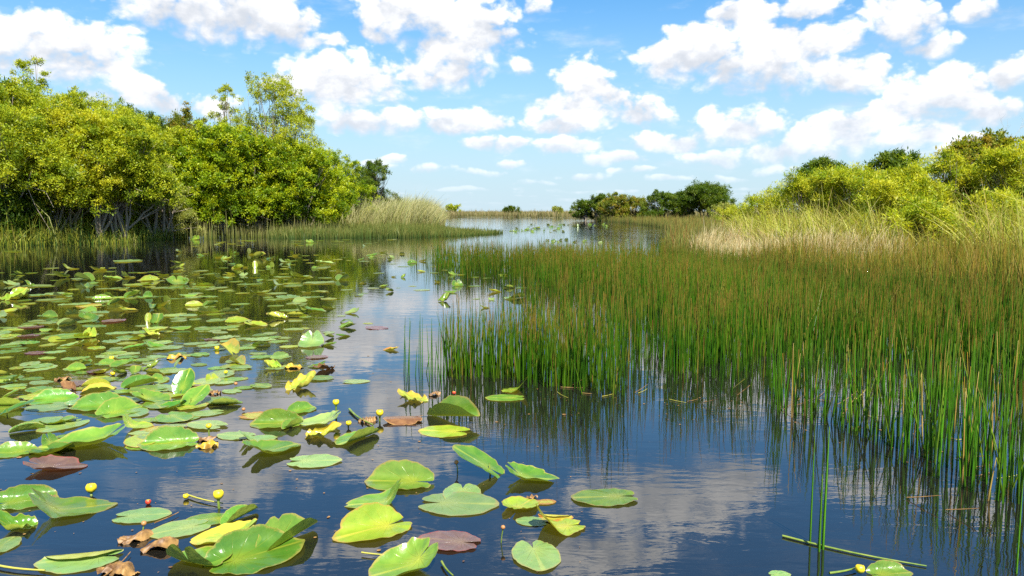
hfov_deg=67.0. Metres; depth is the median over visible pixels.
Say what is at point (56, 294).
lily pad
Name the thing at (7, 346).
lily pad
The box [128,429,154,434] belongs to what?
lily pad
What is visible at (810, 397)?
rush stem
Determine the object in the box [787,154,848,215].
shrub
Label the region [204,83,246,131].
tree
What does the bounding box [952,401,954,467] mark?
rush stem
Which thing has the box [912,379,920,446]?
rush stem
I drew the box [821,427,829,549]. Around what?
rush stem
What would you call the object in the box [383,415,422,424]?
lily pad
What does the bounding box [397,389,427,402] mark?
lily pad
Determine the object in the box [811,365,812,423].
rush stem
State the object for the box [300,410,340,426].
lily pad
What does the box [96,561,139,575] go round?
withered leaf
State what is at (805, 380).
rush stem
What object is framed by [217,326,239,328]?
lily pad
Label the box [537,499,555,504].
lily pad
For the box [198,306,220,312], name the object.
lily pad
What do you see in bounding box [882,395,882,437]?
rush stem
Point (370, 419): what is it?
withered leaf
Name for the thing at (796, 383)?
rush stem
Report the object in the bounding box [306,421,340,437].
lily pad
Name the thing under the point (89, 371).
lily pad
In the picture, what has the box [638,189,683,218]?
tree
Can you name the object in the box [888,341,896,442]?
rush stem
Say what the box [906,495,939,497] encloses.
fallen stem
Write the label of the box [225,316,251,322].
lily pad
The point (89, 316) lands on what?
lily pad
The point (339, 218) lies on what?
undergrowth
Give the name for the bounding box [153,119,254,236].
tree
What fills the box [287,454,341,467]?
lily pad
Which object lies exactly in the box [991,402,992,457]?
rush stem
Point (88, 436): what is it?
lily pad
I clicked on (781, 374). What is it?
rush stem
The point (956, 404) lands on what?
rush stem
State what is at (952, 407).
rush stem
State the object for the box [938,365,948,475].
rush stem
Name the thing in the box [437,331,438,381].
rush stem
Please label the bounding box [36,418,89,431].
lily pad
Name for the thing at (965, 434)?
rush stem
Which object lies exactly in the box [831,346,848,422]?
rush stem
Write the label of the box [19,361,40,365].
lily pad
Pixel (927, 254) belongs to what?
rusty sedge
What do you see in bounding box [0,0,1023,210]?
sky
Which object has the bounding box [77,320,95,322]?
lily pad
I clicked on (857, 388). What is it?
rush stem
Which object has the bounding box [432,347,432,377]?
rush stem
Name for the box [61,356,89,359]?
lily pad
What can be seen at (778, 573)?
lily pad
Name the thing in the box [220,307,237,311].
lily pad
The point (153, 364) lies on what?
lily pad
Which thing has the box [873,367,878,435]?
rush stem
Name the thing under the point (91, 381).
lily pad
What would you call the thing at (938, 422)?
rush stem
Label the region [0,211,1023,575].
water
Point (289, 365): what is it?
withered leaf
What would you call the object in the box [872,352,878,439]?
rush stem
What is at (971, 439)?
rush stem
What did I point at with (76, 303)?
lily pad
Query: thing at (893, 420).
rush stem
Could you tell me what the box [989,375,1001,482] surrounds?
rush stem
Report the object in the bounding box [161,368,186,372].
lily pad
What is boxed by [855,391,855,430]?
rush stem
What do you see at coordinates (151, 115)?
tree
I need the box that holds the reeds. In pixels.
[324,189,454,225]
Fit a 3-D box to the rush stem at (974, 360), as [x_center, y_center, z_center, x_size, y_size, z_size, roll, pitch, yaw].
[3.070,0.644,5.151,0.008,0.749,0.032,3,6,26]
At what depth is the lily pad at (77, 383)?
6.31 m
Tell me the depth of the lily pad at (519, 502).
3.71 m
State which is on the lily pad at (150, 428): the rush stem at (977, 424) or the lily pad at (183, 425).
the lily pad at (183, 425)
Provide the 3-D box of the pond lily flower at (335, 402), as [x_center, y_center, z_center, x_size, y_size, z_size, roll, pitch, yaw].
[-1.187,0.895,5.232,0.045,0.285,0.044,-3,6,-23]
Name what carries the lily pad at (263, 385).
on the water
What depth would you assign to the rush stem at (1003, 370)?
5.04 m
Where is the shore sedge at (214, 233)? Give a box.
[185,205,341,238]
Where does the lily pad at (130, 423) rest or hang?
on the water
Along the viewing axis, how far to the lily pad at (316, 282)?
15.09 m
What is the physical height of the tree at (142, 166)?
6.120 m
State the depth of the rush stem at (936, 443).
4.09 m
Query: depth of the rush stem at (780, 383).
5.38 m
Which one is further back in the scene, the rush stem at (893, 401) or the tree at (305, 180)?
the tree at (305, 180)
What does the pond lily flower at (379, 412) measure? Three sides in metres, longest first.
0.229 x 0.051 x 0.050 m
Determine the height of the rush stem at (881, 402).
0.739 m
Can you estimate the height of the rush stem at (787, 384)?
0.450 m
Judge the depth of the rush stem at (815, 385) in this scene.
5.26 m
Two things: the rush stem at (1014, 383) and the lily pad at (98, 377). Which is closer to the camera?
the rush stem at (1014, 383)
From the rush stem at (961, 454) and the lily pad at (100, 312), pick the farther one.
the lily pad at (100, 312)
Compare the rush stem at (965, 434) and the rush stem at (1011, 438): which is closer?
the rush stem at (1011, 438)
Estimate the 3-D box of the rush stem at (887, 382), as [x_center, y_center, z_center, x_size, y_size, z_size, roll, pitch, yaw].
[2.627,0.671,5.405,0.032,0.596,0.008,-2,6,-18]
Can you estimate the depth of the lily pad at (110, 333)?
8.84 m
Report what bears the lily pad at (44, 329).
on the water
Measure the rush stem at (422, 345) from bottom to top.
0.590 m
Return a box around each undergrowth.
[7,178,326,237]
[9,174,372,234]
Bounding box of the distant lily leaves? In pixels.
[0,223,628,393]
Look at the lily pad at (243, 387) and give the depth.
6.15 m
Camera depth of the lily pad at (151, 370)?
6.66 m
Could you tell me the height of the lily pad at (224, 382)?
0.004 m
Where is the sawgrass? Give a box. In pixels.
[713,179,1023,259]
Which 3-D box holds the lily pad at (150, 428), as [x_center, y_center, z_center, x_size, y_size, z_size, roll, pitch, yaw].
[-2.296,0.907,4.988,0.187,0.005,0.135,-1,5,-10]
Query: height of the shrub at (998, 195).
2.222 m
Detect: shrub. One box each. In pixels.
[0,184,55,242]
[118,161,203,238]
[323,169,381,222]
[444,203,461,213]
[502,205,521,213]
[551,205,563,213]
[568,198,593,220]
[714,199,754,226]
[731,186,797,225]
[759,164,875,236]
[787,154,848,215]
[798,160,887,229]
[851,151,968,236]
[862,145,921,188]
[879,188,983,245]
[881,142,997,233]
[933,127,1023,223]
[948,186,1023,239]
[966,137,1023,235]
[999,167,1023,188]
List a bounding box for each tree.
[0,68,92,229]
[3,93,139,237]
[9,55,52,124]
[40,85,148,124]
[63,106,191,239]
[119,102,169,130]
[139,113,191,208]
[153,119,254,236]
[157,101,211,147]
[191,122,297,235]
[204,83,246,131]
[209,117,238,230]
[225,70,330,220]
[245,137,360,227]
[321,147,366,214]
[350,158,402,205]
[580,193,613,220]
[595,192,633,220]
[618,195,646,217]
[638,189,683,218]
[669,190,697,218]
[676,177,736,217]
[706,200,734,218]
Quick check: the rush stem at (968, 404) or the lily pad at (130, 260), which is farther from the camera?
the lily pad at (130, 260)
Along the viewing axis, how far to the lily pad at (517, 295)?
12.43 m
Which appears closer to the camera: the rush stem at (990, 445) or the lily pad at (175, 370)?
the rush stem at (990, 445)
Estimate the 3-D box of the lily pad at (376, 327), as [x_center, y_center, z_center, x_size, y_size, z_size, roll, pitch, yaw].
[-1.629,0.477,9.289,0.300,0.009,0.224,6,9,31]
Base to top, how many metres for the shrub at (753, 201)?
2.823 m
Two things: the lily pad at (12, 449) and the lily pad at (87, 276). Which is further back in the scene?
the lily pad at (87, 276)
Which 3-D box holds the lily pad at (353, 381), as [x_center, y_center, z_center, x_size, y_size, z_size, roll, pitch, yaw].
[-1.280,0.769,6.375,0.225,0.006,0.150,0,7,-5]
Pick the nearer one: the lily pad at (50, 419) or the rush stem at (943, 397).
the rush stem at (943, 397)
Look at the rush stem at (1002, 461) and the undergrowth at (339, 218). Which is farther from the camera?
the undergrowth at (339, 218)
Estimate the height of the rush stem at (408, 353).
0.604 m
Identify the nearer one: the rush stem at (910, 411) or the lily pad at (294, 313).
the rush stem at (910, 411)
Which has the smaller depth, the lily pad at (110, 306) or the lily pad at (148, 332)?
the lily pad at (148, 332)
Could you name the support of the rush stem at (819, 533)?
on the water
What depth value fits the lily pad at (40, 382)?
6.32 m
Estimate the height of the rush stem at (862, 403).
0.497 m
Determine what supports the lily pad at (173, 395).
on the water
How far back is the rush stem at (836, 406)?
5.10 m
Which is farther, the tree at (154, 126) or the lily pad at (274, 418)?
the tree at (154, 126)
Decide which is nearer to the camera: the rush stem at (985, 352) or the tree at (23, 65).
the rush stem at (985, 352)
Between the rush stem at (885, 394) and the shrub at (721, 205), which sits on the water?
the rush stem at (885, 394)
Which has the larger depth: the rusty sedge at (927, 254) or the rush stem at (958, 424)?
the rusty sedge at (927, 254)
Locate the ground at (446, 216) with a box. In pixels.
[188,212,827,235]
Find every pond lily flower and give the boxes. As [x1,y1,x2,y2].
[85,483,96,495]
[141,521,146,529]
[206,423,211,435]
[213,489,223,508]
[333,399,338,418]
[376,409,383,420]
[855,564,864,573]
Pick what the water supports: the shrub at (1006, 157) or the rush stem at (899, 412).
the rush stem at (899, 412)
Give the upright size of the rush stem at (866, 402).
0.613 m
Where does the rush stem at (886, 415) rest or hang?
on the water
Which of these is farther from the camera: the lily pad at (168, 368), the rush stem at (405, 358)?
the lily pad at (168, 368)
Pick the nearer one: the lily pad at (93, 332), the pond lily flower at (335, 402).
the pond lily flower at (335, 402)
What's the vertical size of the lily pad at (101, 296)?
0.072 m
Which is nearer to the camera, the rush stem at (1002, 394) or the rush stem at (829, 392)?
the rush stem at (1002, 394)
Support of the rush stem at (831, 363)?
on the water
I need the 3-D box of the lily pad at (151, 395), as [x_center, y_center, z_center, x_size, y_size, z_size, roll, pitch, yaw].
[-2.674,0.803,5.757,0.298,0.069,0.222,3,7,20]
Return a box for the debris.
[0,373,955,571]
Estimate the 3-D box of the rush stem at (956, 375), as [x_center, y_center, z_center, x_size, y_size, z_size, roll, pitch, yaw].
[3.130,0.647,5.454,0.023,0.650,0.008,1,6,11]
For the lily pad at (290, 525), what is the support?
on the lily pad at (247, 556)
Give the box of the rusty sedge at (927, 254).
[740,215,1023,307]
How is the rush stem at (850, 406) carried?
on the water
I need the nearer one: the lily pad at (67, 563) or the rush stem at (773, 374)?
the lily pad at (67, 563)
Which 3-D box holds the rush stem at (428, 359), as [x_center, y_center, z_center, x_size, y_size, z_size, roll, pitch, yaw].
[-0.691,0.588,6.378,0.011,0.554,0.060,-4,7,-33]
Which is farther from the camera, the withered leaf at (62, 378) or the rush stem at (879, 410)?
the withered leaf at (62, 378)
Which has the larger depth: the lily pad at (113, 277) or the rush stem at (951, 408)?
the lily pad at (113, 277)
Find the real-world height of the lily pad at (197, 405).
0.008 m
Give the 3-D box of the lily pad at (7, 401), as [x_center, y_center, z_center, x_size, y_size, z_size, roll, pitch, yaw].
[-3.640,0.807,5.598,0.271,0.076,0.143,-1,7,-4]
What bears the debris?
on the water
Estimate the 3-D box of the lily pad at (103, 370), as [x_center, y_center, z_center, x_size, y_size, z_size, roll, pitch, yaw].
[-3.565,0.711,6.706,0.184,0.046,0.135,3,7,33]
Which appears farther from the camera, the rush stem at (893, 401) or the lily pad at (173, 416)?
the lily pad at (173, 416)
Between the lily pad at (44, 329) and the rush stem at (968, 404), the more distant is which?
the lily pad at (44, 329)
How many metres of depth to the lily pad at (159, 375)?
6.51 m
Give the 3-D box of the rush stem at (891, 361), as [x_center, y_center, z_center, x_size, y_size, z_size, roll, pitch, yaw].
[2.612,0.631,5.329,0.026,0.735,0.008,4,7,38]
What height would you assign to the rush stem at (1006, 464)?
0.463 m
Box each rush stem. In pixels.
[404,325,406,381]
[404,333,404,372]
[407,321,410,379]
[409,324,409,374]
[420,326,420,379]
[422,317,422,373]
[427,335,429,381]
[431,323,431,373]
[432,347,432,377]
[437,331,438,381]
[440,338,441,385]
[442,326,444,379]
[449,318,454,376]
[772,346,774,400]
[774,336,778,409]
[774,350,777,414]
[778,327,779,398]
[778,350,781,410]
[779,362,780,410]
[781,335,782,413]
[783,361,785,415]
[784,359,791,409]
[791,343,793,417]
[792,353,800,416]
[795,339,797,417]
[802,355,802,415]
[803,344,804,415]
[803,350,811,413]
[805,340,806,416]
[806,346,807,417]
[809,435,814,544]
[810,361,811,420]
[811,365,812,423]
[812,343,813,416]
[812,359,818,410]
[813,312,833,415]
[816,334,819,385]
[816,351,816,409]
[817,361,819,419]
[818,475,822,551]
[821,382,828,421]
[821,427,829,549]
[824,338,831,400]
[824,340,826,423]
[826,351,827,402]
[826,354,831,417]
[827,361,833,417]
[828,337,833,396]
[828,363,847,410]
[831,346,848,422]
[834,384,839,423]
[836,338,840,403]
[837,384,844,424]
[838,350,850,429]
[841,355,844,425]
[842,359,849,429]
[844,355,846,425]
[846,356,854,423]
[848,344,852,430]
[848,366,850,432]
[849,368,869,431]
[849,375,850,426]
[853,392,854,425]
[855,350,855,390]
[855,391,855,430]
[856,344,860,430]
[856,362,888,435]
[857,370,857,430]
[858,322,862,426]
[860,362,863,430]
[861,368,863,431]
[864,357,868,436]
[864,359,871,437]
[866,343,890,445]
[866,365,867,436]
[869,362,877,436]
[869,376,877,440]
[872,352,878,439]
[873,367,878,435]
[875,317,882,405]
[875,336,880,444]
[877,372,882,438]
[882,327,883,394]
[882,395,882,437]
[883,365,886,414]
[883,382,891,440]
[886,358,887,443]
[886,360,889,403]
[886,390,908,444]
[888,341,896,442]
[888,344,891,415]
[889,399,894,444]
[890,333,891,401]
[890,346,894,441]
[890,382,897,449]
[892,355,892,445]
[893,329,894,400]
[895,373,902,446]
[896,387,897,433]
[897,383,902,446]
[898,324,920,455]
[898,400,907,463]
[899,332,903,401]
[899,374,925,455]
[901,385,903,461]
[903,364,904,426]
[903,373,907,462]
[904,384,905,462]
[905,381,916,463]
[906,351,912,429]
[906,365,917,444]
[906,380,907,447]
[908,372,909,448]
[910,375,914,451]
[912,356,916,441]
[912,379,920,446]
[916,346,934,440]
[916,377,918,457]
[920,373,925,452]
[921,371,922,455]
[923,347,931,451]
[925,361,928,432]
[925,377,930,475]
[926,402,926,452]
[928,357,958,450]
[929,361,935,441]
[929,378,935,459]
[930,370,939,458]
[931,354,931,408]
[933,399,939,476]
[934,420,935,455]
[935,339,949,469]
[936,332,940,407]
[936,409,943,477]
[937,346,937,404]
[937,379,939,461]
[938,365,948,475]
[939,365,940,435]
[941,399,951,467]
[942,368,944,417]
[943,312,947,407]
[945,338,951,409]
[945,366,954,463]
[946,359,949,465]
[948,371,960,456]
[948,374,955,445]
[949,368,950,409]
[950,349,953,403]
[952,357,960,445]
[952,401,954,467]
[953,336,959,409]
[956,367,959,470]
[957,424,960,476]
[957,432,965,485]
[960,419,964,486]
[961,340,962,410]
[961,351,983,465]
[961,391,965,486]
[961,397,962,471]
[963,388,963,430]
[964,377,966,475]
[966,351,972,425]
[966,367,970,413]
[967,343,974,461]
[967,352,968,448]
[967,451,969,474]
[968,381,971,467]
[968,394,977,475]
[968,411,974,470]
[970,397,979,491]
[971,329,976,418]
[972,361,974,489]
[973,388,975,480]
[974,346,978,417]
[975,392,976,468]
[977,349,979,411]
[977,369,1001,462]
[977,388,980,445]
[977,399,979,478]
[978,364,981,399]
[978,389,1005,486]
[980,322,988,398]
[980,331,985,418]
[981,390,1001,491]
[982,368,991,480]
[983,326,993,420]
[983,329,991,427]
[983,400,986,483]
[984,349,996,480]
[984,363,987,447]
[987,368,992,482]
[988,458,996,500]
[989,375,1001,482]
[989,401,990,496]
[991,335,995,421]
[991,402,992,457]
[993,368,995,422]
[995,417,1009,499]
[996,329,999,414]
[997,341,998,408]
[997,393,1008,500]
[998,432,999,475]
[1000,345,1006,432]
[1001,324,1004,425]
[1001,371,1006,453]
[1001,397,1010,476]
[1002,415,1004,503]
[1004,367,1009,495]
[1005,332,1008,409]
[1005,420,1006,484]
[1006,377,1016,488]
[1006,406,1016,480]
[1009,345,1022,424]
[1009,357,1014,397]
[1009,393,1019,489]
[1009,462,1023,493]
[1010,346,1017,423]
[1011,354,1017,425]
[1015,482,1022,573]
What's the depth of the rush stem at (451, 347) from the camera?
6.55 m
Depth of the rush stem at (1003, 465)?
3.70 m
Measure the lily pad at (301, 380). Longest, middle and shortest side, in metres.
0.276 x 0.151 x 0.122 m
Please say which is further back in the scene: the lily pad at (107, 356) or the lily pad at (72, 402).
the lily pad at (107, 356)
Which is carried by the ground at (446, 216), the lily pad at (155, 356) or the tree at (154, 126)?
the tree at (154, 126)
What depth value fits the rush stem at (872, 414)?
4.73 m
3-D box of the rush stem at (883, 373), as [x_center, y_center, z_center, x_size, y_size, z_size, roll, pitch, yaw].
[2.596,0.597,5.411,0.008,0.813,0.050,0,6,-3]
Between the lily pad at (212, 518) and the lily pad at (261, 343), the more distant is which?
the lily pad at (261, 343)
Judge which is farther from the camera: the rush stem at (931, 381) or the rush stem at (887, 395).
the rush stem at (931, 381)
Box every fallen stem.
[0,565,45,570]
[189,494,222,503]
[348,408,373,424]
[361,551,380,554]
[440,560,453,575]
[782,535,926,566]
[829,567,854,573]
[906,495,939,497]
[945,508,978,509]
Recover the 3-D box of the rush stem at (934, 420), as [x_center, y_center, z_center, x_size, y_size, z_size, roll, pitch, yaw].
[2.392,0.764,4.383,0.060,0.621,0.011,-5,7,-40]
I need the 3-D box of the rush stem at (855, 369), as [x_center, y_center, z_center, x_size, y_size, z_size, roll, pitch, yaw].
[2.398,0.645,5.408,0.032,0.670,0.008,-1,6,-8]
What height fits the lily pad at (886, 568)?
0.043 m
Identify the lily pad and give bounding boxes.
[0,287,28,300]
[0,310,6,316]
[0,331,10,334]
[0,334,20,336]
[0,343,25,345]
[0,345,21,347]
[0,350,23,353]
[0,375,23,378]
[0,383,27,387]
[0,397,23,404]
[0,399,35,415]
[0,405,22,412]
[0,441,37,457]
[0,484,58,509]
[0,510,37,530]
[0,536,21,551]
[1,328,23,330]
[2,388,20,397]
[3,374,20,381]
[5,386,25,389]
[8,422,44,432]
[17,334,38,336]
[18,393,38,399]
[18,416,62,424]
[19,325,41,327]
[19,340,39,343]
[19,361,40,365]
[19,377,44,379]
[23,284,50,286]
[23,364,53,367]
[23,365,57,371]
[23,454,87,469]
[24,402,67,411]
[25,351,47,353]
[25,386,53,392]
[28,388,78,404]
[28,488,117,517]
[29,380,53,384]
[29,441,73,453]
[33,549,123,573]
[35,298,63,300]
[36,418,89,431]
[37,310,57,317]
[38,321,56,323]
[38,356,56,358]
[38,421,125,448]
[39,328,56,331]
[39,415,75,423]
[41,333,97,339]
[41,432,57,445]
[43,350,65,352]
[52,417,77,423]
[53,292,71,296]
[59,302,91,304]
[59,380,75,389]
[60,339,83,345]
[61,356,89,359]
[63,362,85,370]
[64,399,77,404]
[65,309,78,315]
[69,359,92,364]
[69,391,119,410]
[72,381,84,385]
[74,272,94,280]
[76,303,101,307]
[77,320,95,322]
[78,312,98,319]
[79,306,96,311]
[79,382,114,394]
[81,340,99,344]
[82,325,105,327]
[82,327,96,337]
[82,378,110,385]
[86,369,101,372]
[87,346,105,349]
[87,376,109,378]
[90,311,108,312]
[92,294,111,298]
[93,368,110,372]
[95,358,113,364]
[95,396,147,417]
[96,355,117,357]
[101,319,125,321]
[101,351,126,354]
[102,339,120,342]
[102,377,117,380]
[103,275,122,278]
[106,332,127,334]
[107,304,126,308]
[109,358,136,366]
[110,389,129,392]
[112,507,171,522]
[114,259,140,261]
[114,352,139,355]
[115,355,136,358]
[116,335,133,338]
[118,307,136,309]
[120,374,157,388]
[121,408,148,416]
[123,342,145,348]
[123,414,154,427]
[123,434,154,446]
[124,282,153,285]
[125,446,140,449]
[127,418,155,421]
[128,397,140,401]
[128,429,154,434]
[129,385,165,391]
[129,388,163,393]
[131,388,170,401]
[137,275,158,280]
[137,358,153,361]
[137,425,198,450]
[137,432,149,438]
[139,291,152,297]
[140,426,158,430]
[142,327,159,335]
[142,359,160,369]
[142,401,168,407]
[145,341,166,346]
[146,340,173,344]
[146,355,167,357]
[146,368,167,374]
[147,376,169,383]
[148,326,167,328]
[148,345,182,349]
[149,327,166,331]
[150,519,210,538]
[151,416,200,421]
[153,373,162,377]
[155,384,171,388]
[155,411,193,422]
[156,397,185,408]
[158,424,186,426]
[159,367,175,371]
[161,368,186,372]
[164,314,181,316]
[165,392,183,396]
[166,275,188,284]
[166,544,231,565]
[170,325,191,329]
[171,368,194,393]
[175,402,208,409]
[179,293,198,296]
[179,314,196,315]
[180,384,210,405]
[184,342,205,344]
[185,513,226,524]
[187,420,227,428]
[190,352,208,355]
[190,518,258,544]
[191,409,223,415]
[193,378,220,384]
[194,326,217,329]
[195,282,213,285]
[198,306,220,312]
[198,343,219,346]
[201,396,236,402]
[203,524,304,574]
[206,318,226,321]
[206,371,233,377]
[207,366,225,369]
[210,398,242,403]
[212,335,234,338]
[214,272,229,278]
[215,381,234,383]
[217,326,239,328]
[217,431,255,439]
[219,338,239,354]
[219,377,245,381]
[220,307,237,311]
[220,364,247,367]
[220,504,257,524]
[222,389,241,392]
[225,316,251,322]
[229,355,245,364]
[229,365,250,368]
[233,386,252,388]
[238,411,262,418]
[239,430,276,441]
[240,346,255,349]
[241,439,300,453]
[244,321,267,325]
[246,337,269,340]
[249,408,302,428]
[250,383,271,387]
[251,341,269,344]
[251,355,271,358]
[253,338,275,340]
[255,513,317,550]
[264,359,280,367]
[265,367,284,369]
[266,311,287,317]
[270,340,287,342]
[270,351,290,358]
[276,295,299,297]
[280,345,298,347]
[281,418,301,428]
[284,328,303,329]
[285,370,315,389]
[286,311,305,315]
[287,401,315,412]
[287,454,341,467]
[290,271,311,276]
[298,330,323,346]
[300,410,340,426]
[304,281,332,283]
[306,306,325,310]
[306,355,327,358]
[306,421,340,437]
[312,363,334,368]
[312,375,332,379]
[316,260,332,263]
[332,502,411,542]
[334,426,378,444]
[344,379,369,383]
[344,478,400,507]
[364,459,433,489]
[365,326,387,329]
[368,537,438,575]
[383,346,398,349]
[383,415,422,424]
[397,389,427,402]
[418,425,469,437]
[418,491,498,515]
[418,530,480,550]
[427,395,479,417]
[443,483,480,498]
[452,444,504,478]
[485,394,523,400]
[501,378,526,392]
[502,496,538,508]
[504,292,524,298]
[505,461,559,481]
[512,540,560,570]
[516,516,546,525]
[536,504,585,535]
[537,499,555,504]
[538,514,573,521]
[571,488,637,505]
[769,570,790,575]
[866,560,912,575]
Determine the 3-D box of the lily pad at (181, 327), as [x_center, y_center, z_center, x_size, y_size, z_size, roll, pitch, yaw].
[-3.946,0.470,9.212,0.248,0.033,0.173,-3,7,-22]
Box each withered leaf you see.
[54,376,71,380]
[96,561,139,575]
[117,529,152,544]
[140,536,178,553]
[167,353,186,358]
[196,439,218,448]
[198,436,217,441]
[209,390,220,393]
[285,363,301,368]
[358,416,377,422]
[429,391,440,395]
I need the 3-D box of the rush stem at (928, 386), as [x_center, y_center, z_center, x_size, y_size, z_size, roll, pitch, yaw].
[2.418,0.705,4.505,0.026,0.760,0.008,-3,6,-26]
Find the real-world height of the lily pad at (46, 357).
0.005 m
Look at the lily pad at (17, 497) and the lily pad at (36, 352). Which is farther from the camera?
the lily pad at (36, 352)
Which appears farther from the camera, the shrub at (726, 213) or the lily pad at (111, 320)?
the shrub at (726, 213)
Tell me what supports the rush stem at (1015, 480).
on the water
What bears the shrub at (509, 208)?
on the ground at (446, 216)
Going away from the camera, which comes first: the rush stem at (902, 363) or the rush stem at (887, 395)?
the rush stem at (887, 395)
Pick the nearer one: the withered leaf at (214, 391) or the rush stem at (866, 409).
the rush stem at (866, 409)
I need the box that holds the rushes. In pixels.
[408,228,1023,503]
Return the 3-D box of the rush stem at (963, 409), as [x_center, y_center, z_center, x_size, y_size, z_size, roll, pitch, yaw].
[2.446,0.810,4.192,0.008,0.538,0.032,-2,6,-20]
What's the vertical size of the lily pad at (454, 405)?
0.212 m
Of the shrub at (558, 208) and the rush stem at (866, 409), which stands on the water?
the rush stem at (866, 409)
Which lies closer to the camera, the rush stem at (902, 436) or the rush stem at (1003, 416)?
the rush stem at (1003, 416)
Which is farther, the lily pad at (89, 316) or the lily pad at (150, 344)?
the lily pad at (89, 316)
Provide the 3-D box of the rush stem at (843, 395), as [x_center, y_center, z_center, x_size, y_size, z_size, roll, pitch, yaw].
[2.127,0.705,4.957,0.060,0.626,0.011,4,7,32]
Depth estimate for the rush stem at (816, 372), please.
5.46 m
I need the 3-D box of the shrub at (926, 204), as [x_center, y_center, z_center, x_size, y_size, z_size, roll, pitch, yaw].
[10.276,-1.462,19.323,2.669,2.079,2.284,0,6,0]
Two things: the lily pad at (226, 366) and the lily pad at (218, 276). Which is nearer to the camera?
the lily pad at (226, 366)
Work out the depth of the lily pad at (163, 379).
6.42 m
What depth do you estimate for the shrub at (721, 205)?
96.60 m
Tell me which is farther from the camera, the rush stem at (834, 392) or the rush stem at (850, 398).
the rush stem at (834, 392)
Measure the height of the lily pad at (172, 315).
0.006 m
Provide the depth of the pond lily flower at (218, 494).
3.65 m
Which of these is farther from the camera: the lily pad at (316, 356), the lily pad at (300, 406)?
the lily pad at (316, 356)
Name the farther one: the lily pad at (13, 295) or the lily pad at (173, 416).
the lily pad at (13, 295)
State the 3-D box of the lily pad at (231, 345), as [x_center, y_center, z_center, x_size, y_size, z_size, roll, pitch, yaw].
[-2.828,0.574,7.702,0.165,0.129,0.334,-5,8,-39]
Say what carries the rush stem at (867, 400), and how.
on the water
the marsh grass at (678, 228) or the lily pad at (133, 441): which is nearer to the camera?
the lily pad at (133, 441)
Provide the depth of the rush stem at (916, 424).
4.44 m
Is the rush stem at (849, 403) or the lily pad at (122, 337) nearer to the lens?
the rush stem at (849, 403)
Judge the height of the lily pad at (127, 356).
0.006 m
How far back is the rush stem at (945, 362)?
5.50 m
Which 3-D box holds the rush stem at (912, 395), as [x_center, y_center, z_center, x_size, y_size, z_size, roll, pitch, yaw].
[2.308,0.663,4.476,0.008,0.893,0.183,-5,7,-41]
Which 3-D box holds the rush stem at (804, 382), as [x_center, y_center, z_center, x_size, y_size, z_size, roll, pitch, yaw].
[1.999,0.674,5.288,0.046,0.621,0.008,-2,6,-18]
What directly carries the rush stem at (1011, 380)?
on the water
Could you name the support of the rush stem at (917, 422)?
on the water
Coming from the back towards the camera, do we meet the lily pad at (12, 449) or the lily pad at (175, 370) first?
the lily pad at (175, 370)
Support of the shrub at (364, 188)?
on the ground at (446, 216)
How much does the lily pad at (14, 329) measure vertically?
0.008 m
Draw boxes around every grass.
[0,195,189,246]
[268,216,502,238]
[443,209,793,217]
[594,210,758,263]
[688,211,912,261]
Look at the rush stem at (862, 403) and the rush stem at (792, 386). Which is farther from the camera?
the rush stem at (792, 386)
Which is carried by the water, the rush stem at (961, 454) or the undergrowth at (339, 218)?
the rush stem at (961, 454)
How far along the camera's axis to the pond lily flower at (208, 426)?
4.82 m
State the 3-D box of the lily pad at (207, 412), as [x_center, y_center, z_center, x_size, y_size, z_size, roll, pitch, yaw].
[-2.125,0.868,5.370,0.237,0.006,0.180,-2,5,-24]
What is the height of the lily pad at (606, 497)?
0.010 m
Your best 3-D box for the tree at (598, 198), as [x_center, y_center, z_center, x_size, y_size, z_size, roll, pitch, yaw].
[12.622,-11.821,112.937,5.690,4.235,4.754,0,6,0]
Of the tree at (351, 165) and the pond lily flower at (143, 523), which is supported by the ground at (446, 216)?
the tree at (351, 165)
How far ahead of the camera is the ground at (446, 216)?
164.62 m
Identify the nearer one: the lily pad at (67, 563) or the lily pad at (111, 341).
the lily pad at (67, 563)
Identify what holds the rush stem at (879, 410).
on the water
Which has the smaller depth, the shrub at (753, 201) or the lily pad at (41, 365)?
the lily pad at (41, 365)
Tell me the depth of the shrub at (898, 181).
24.59 m
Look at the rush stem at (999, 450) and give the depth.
3.83 m
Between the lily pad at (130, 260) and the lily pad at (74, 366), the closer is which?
the lily pad at (74, 366)
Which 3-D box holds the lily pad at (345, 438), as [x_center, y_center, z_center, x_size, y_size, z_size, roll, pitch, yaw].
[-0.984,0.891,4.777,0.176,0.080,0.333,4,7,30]
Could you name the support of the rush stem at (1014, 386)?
on the water
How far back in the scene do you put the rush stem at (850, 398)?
4.97 m
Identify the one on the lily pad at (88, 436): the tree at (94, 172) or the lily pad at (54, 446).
the lily pad at (54, 446)
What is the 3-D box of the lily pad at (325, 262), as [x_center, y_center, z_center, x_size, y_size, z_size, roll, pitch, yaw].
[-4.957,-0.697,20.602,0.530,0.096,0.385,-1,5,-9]
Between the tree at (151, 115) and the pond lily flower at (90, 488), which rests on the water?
the pond lily flower at (90, 488)
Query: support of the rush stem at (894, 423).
on the water
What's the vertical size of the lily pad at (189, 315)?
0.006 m
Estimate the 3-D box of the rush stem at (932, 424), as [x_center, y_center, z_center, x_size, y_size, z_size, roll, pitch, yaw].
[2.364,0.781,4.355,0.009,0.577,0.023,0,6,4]
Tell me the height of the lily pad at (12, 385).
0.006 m
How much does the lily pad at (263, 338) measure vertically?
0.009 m
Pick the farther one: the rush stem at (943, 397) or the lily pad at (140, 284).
the lily pad at (140, 284)
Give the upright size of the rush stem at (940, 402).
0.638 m
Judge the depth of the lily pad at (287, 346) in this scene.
8.00 m
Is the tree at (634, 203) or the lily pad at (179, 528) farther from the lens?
the tree at (634, 203)
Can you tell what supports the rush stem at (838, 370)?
on the water

